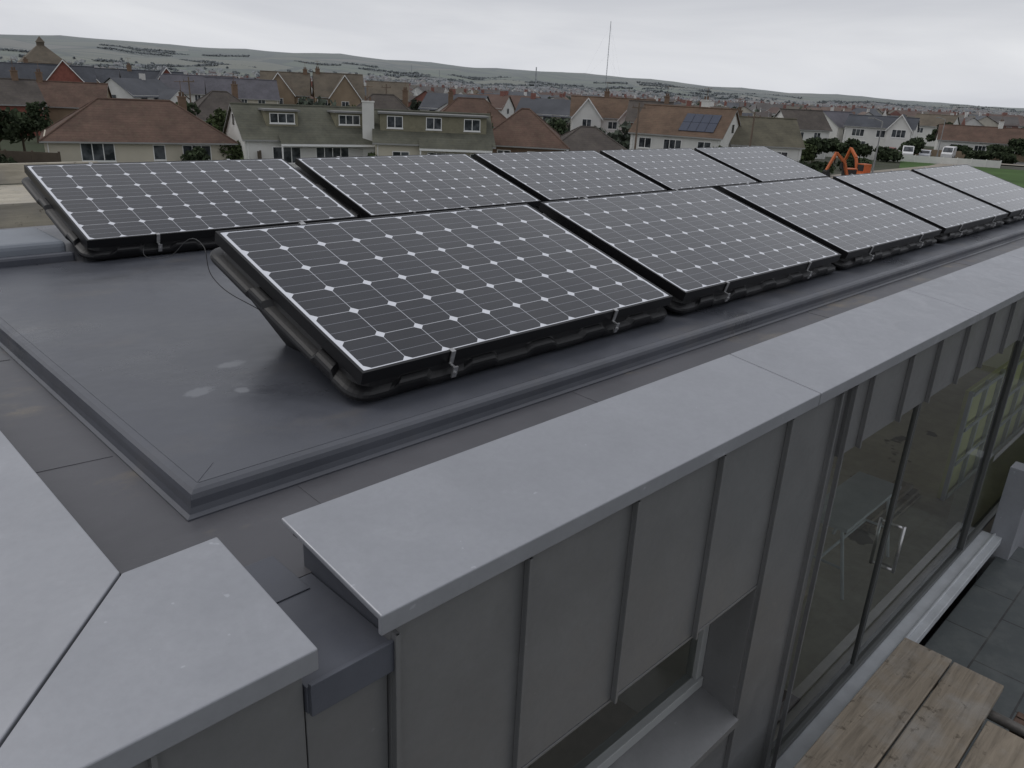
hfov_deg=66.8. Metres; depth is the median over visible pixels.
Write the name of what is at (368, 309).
solar panel
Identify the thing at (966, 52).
sky
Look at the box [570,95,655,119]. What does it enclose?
roof
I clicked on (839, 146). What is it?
tree
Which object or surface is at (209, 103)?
bungalow
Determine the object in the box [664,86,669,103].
chimney
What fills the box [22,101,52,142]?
tree
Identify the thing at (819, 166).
shrub
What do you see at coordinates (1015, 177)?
grass field
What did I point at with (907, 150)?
parked van
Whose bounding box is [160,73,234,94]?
roof
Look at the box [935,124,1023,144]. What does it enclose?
roof
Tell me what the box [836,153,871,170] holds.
shrub
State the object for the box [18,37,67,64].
tower
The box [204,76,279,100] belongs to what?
roof
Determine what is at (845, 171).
excavator
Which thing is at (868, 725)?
scaffold platform
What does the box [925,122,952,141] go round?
tree
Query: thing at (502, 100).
distant houses
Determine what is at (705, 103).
chimney
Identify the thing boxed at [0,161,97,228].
scaffold platform
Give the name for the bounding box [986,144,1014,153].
tree
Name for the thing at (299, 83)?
roof
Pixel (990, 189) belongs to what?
solar panel
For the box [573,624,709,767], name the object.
window frame
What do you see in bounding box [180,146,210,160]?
shrub
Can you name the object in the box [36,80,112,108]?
roof
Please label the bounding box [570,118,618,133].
walls
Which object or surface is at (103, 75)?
roof
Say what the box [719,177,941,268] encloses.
solar panel
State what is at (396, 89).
roof
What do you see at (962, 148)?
tree
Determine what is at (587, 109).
dormers
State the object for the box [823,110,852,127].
roof
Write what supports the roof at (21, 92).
on the walls at (21, 108)
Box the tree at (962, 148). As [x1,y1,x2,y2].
[950,144,972,150]
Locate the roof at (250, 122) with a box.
[223,102,362,141]
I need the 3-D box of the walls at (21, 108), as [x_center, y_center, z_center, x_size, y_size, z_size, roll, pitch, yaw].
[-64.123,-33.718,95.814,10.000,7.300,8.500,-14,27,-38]
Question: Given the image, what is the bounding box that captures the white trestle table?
[813,471,901,599]
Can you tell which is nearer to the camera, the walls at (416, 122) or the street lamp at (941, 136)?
the walls at (416, 122)
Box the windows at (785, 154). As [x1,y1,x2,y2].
[733,146,799,160]
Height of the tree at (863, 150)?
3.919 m
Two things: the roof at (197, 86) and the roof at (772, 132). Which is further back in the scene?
the roof at (197, 86)
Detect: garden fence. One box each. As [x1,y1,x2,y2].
[0,149,60,162]
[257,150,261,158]
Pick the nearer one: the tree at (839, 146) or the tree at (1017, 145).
the tree at (839, 146)
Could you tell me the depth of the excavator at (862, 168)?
82.14 m
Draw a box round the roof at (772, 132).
[730,116,804,148]
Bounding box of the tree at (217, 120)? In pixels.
[205,107,227,134]
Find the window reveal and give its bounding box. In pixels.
[522,585,757,767]
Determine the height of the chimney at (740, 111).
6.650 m
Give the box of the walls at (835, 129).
[824,114,842,141]
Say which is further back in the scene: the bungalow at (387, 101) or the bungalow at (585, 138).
the bungalow at (387, 101)
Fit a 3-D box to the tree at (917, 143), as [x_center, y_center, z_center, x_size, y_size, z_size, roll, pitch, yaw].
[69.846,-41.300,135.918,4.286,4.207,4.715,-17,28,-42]
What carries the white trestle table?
on the floor slab at (930, 521)
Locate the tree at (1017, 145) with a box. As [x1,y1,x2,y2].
[1005,138,1023,154]
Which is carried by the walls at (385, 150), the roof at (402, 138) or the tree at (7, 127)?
the roof at (402, 138)
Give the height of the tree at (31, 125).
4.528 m
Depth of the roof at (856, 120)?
147.28 m
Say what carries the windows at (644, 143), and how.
attached to the walls at (657, 142)
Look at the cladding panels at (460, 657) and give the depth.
2.05 m
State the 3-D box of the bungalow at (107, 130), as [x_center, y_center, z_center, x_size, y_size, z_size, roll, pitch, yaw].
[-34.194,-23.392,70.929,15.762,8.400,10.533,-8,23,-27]
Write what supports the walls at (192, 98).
on the ground
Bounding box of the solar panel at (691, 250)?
[538,187,840,313]
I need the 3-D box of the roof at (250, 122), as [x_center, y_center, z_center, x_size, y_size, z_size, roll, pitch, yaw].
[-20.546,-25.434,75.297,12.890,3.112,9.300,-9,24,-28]
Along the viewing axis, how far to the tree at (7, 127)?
70.87 m
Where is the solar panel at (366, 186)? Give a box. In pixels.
[295,154,540,217]
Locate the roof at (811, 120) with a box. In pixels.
[774,108,832,131]
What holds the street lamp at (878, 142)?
on the ground
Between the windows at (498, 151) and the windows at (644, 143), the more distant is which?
the windows at (644, 143)
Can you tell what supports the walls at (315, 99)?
on the ground
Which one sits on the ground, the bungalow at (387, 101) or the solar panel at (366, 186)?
the bungalow at (387, 101)
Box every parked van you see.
[902,145,914,154]
[940,146,956,157]
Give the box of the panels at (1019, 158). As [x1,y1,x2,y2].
[913,149,1023,161]
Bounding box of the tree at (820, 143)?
[806,136,832,162]
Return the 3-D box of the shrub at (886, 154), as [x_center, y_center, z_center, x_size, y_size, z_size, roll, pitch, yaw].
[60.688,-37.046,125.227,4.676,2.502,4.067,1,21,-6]
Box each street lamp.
[868,117,882,172]
[936,117,945,156]
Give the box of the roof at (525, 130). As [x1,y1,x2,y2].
[487,102,569,152]
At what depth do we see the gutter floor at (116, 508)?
2.16 m
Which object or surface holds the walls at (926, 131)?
on the ground
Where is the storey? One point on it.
(937, 624)
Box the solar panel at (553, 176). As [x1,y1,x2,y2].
[473,150,666,208]
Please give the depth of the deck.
2.77 m
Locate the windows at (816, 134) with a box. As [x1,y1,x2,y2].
[801,132,828,158]
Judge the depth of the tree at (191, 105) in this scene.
97.18 m
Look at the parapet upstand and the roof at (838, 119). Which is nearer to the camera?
the parapet upstand
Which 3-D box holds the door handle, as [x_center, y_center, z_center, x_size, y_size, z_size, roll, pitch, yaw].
[2.010,0.864,4.164,0.017,0.280,0.137,-17,28,-42]
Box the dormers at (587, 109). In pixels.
[571,98,627,133]
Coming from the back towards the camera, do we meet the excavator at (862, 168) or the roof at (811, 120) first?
the roof at (811, 120)
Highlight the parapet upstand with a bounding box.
[303,544,377,627]
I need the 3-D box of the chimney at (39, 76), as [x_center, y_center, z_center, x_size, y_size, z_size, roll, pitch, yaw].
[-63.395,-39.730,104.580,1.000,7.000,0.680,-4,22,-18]
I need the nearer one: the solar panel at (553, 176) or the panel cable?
the panel cable
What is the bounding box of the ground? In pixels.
[0,34,1023,184]
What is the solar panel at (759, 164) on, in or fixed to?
on the deck
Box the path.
[830,164,953,177]
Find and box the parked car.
[918,149,931,155]
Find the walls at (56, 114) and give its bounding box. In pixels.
[46,92,109,124]
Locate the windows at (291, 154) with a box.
[247,113,360,164]
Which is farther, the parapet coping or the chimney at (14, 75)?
the chimney at (14, 75)
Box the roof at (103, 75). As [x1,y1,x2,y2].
[94,68,118,82]
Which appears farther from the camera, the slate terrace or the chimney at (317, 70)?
the chimney at (317, 70)
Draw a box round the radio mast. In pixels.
[590,23,620,84]
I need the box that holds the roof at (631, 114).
[625,100,673,122]
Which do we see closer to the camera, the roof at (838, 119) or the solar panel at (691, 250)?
the solar panel at (691, 250)
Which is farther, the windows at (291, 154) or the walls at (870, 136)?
the walls at (870, 136)
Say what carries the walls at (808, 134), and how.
on the ground
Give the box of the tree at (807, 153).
[800,140,816,161]
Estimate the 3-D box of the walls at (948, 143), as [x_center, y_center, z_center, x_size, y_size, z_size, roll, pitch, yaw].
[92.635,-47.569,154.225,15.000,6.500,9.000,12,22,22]
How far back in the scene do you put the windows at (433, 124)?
74.52 m
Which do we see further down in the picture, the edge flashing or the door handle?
the door handle
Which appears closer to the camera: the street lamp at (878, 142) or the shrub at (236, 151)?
the shrub at (236, 151)
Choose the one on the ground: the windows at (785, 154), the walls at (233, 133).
the walls at (233, 133)
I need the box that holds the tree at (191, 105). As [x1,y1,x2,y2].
[176,101,200,115]
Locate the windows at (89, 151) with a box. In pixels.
[47,143,231,161]
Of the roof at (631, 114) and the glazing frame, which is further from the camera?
the roof at (631, 114)
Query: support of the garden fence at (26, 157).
on the ground
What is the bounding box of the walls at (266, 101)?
[239,99,278,103]
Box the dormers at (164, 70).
[156,67,171,79]
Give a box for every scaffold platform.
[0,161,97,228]
[794,638,1023,767]
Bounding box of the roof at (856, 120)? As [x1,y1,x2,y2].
[844,114,919,130]
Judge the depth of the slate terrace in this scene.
5.19 m
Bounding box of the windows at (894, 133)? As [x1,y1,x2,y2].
[843,126,911,143]
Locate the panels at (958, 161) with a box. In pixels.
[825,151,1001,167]
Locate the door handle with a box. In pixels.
[869,517,905,572]
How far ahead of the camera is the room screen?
6.57 m
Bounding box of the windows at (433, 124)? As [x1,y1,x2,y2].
[377,116,480,160]
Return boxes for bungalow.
[38,80,238,162]
[191,78,242,123]
[356,87,411,109]
[440,82,506,127]
[560,126,627,152]
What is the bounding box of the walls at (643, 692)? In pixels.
[618,343,1023,712]
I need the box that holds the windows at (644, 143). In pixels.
[631,134,718,148]
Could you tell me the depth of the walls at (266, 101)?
140.88 m
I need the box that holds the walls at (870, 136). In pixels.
[842,125,917,152]
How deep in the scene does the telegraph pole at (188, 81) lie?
104.48 m
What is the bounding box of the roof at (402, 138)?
[372,108,495,148]
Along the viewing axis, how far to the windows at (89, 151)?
66.36 m
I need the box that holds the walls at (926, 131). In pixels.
[916,118,958,146]
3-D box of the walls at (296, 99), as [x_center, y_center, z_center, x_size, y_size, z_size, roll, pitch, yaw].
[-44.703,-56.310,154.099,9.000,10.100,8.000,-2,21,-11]
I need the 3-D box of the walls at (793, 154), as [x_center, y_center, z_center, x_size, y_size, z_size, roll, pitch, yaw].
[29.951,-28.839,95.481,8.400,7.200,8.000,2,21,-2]
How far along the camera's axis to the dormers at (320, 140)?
72.30 m
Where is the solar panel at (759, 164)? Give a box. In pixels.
[694,146,827,182]
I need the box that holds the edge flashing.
[0,224,1023,482]
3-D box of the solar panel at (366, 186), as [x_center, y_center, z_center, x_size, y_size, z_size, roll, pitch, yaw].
[-0.688,-1.517,6.008,1.708,0.412,1.013,-17,28,-42]
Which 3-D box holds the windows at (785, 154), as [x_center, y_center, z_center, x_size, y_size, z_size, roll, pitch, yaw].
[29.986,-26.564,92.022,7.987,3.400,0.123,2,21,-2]
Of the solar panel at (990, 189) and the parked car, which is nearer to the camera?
the solar panel at (990, 189)
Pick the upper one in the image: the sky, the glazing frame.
the sky
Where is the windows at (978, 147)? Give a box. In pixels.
[937,141,985,150]
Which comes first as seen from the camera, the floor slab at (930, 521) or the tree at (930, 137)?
the floor slab at (930, 521)
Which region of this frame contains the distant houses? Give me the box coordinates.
[10,56,1023,127]
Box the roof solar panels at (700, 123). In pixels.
[679,113,721,132]
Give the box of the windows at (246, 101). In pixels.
[241,99,277,103]
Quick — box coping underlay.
[0,430,296,575]
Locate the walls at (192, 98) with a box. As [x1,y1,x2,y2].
[185,94,203,101]
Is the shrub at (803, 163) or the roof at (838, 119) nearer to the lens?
the shrub at (803, 163)
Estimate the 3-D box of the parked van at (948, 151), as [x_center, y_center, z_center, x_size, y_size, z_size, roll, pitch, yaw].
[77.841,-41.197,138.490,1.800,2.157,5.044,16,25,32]
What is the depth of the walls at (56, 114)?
102.67 m
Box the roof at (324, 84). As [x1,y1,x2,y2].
[312,72,364,99]
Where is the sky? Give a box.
[0,0,1023,107]
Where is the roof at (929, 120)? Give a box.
[914,113,959,126]
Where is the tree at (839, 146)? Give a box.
[822,137,849,162]
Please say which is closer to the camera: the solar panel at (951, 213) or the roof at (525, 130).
the solar panel at (951, 213)
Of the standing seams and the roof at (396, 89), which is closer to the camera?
the standing seams
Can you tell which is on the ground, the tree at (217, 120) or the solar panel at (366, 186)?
the tree at (217, 120)
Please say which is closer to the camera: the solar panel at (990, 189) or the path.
the solar panel at (990, 189)
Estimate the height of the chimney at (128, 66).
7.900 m
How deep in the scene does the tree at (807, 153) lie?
105.50 m
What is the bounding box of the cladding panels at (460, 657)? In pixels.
[132,297,1023,767]
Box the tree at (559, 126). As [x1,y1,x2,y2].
[548,117,567,134]
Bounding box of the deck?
[0,211,1023,521]
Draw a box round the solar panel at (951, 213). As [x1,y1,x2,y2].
[832,170,1008,241]
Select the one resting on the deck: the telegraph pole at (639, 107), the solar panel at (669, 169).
the solar panel at (669, 169)
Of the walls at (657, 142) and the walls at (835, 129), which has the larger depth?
the walls at (835, 129)
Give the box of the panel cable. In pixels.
[143,238,261,311]
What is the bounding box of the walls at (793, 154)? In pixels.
[730,146,801,161]
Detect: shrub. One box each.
[0,154,17,162]
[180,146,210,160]
[218,140,243,159]
[797,160,809,166]
[808,161,835,173]
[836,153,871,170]
[872,146,903,161]
[962,149,994,159]
[992,151,1017,163]
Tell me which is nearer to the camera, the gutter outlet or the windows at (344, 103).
the gutter outlet
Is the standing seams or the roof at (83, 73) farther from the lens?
the roof at (83, 73)
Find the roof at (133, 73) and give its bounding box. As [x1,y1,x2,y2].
[119,69,183,78]
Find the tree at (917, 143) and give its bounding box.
[897,136,926,154]
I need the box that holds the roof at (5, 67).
[0,62,19,77]
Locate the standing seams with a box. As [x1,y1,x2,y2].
[148,301,1023,767]
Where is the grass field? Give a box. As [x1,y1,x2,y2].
[899,161,1023,187]
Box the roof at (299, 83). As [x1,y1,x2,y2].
[260,70,311,96]
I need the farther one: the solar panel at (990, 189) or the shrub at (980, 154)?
the shrub at (980, 154)
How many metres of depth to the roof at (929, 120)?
187.63 m
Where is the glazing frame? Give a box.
[768,336,1023,767]
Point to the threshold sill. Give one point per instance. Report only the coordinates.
(924, 614)
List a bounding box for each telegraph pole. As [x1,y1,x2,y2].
[183,77,193,102]
[632,103,645,148]
[748,112,760,145]
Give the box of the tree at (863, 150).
[844,138,872,157]
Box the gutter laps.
[0,261,974,574]
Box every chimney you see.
[9,60,18,80]
[22,52,27,62]
[33,61,42,82]
[126,63,131,70]
[315,61,319,73]
[361,85,374,155]
[604,82,610,96]
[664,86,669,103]
[701,87,712,106]
[738,98,742,115]
[998,114,1003,128]
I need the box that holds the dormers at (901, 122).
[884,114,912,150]
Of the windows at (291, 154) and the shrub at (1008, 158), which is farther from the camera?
the shrub at (1008, 158)
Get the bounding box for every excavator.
[822,152,857,176]
[840,147,871,173]
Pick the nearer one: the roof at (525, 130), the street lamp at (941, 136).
the roof at (525, 130)
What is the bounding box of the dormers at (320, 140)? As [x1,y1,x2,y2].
[258,108,374,158]
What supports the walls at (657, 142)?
on the ground
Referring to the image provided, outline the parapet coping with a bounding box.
[0,247,1023,767]
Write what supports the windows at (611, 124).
attached to the walls at (604, 124)
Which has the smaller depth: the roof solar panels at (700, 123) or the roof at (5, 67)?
the roof solar panels at (700, 123)
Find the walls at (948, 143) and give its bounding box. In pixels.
[934,134,1014,153]
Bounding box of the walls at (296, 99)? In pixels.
[295,93,310,103]
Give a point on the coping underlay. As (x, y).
(73, 517)
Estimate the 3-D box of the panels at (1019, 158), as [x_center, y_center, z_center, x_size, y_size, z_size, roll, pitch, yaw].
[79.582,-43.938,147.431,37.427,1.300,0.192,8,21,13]
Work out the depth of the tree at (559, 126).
103.98 m
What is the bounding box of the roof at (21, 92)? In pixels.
[0,78,47,106]
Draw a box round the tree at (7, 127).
[0,107,23,149]
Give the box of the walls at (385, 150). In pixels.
[375,145,492,155]
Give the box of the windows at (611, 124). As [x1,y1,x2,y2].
[572,119,616,129]
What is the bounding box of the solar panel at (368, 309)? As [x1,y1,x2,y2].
[210,203,672,400]
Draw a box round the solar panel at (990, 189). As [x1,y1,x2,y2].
[911,164,1023,223]
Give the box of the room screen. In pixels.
[937,350,1023,500]
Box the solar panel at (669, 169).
[600,148,757,190]
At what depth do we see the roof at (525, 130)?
80.63 m
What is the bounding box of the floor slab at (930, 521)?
[527,365,1023,767]
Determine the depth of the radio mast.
2347.04 m
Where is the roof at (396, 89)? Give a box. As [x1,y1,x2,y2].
[366,80,408,99]
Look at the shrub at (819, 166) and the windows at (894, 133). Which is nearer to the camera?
the shrub at (819, 166)
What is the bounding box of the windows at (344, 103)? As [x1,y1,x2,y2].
[317,99,348,105]
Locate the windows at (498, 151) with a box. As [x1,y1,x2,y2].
[497,150,564,152]
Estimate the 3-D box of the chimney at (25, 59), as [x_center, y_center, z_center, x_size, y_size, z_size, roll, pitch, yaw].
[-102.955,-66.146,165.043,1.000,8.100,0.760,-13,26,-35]
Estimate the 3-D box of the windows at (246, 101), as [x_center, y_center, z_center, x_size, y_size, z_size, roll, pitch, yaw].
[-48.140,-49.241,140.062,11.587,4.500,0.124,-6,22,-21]
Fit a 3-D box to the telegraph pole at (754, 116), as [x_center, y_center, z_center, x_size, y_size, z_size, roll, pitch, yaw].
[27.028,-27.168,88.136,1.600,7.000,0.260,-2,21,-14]
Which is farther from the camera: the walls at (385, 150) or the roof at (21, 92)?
the roof at (21, 92)
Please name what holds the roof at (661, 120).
on the walls at (657, 142)
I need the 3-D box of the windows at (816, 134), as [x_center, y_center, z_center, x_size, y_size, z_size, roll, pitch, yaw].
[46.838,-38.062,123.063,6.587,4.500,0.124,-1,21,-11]
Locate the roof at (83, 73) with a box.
[18,63,96,82]
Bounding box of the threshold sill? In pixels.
[775,530,1001,767]
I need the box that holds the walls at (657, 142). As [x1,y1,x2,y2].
[629,115,738,149]
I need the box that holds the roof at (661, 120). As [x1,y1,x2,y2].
[628,104,740,139]
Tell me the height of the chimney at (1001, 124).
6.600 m
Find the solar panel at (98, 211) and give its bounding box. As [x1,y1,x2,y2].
[21,158,356,259]
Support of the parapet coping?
on the parapet upstand
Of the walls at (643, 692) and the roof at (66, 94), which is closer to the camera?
the walls at (643, 692)
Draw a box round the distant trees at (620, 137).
[0,43,1023,149]
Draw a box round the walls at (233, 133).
[226,110,362,167]
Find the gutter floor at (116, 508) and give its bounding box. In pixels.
[0,238,1023,577]
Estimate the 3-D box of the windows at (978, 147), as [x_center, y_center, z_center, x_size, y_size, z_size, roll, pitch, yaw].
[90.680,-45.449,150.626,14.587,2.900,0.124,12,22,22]
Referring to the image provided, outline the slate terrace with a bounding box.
[876,461,1023,767]
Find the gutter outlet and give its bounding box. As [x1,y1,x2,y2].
[244,556,394,716]
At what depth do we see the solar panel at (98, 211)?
4.60 m
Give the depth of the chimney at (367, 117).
73.73 m
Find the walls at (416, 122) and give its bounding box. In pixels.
[378,111,491,154]
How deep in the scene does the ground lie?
2461.10 m
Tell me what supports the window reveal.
attached to the cladding panels at (460, 657)
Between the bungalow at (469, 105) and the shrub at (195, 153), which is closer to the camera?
the shrub at (195, 153)
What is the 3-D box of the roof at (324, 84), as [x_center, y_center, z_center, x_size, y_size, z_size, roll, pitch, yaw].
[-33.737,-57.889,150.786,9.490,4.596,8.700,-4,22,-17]
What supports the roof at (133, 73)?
on the walls
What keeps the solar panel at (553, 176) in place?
on the deck
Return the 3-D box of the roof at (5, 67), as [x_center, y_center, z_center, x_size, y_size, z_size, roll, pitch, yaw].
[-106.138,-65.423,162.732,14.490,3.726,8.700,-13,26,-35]
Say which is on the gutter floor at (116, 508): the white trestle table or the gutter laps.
the gutter laps
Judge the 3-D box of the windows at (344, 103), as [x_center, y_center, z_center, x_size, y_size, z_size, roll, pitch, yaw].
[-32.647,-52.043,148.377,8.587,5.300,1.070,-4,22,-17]
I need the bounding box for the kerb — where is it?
[0,228,75,267]
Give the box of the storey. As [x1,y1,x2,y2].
[919,572,977,645]
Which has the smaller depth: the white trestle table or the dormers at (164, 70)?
the white trestle table
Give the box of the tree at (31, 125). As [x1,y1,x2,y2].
[6,108,40,150]
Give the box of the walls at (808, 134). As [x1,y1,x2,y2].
[776,111,829,158]
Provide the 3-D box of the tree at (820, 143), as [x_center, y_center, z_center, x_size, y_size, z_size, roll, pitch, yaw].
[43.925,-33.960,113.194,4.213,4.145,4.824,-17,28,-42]
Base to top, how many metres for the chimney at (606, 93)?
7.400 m
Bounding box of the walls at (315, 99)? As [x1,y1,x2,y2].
[314,93,362,102]
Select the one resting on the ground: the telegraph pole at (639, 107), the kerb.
the telegraph pole at (639, 107)
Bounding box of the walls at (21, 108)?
[0,106,45,135]
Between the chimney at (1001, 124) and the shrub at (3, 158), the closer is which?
the shrub at (3, 158)
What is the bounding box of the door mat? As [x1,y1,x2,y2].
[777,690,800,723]

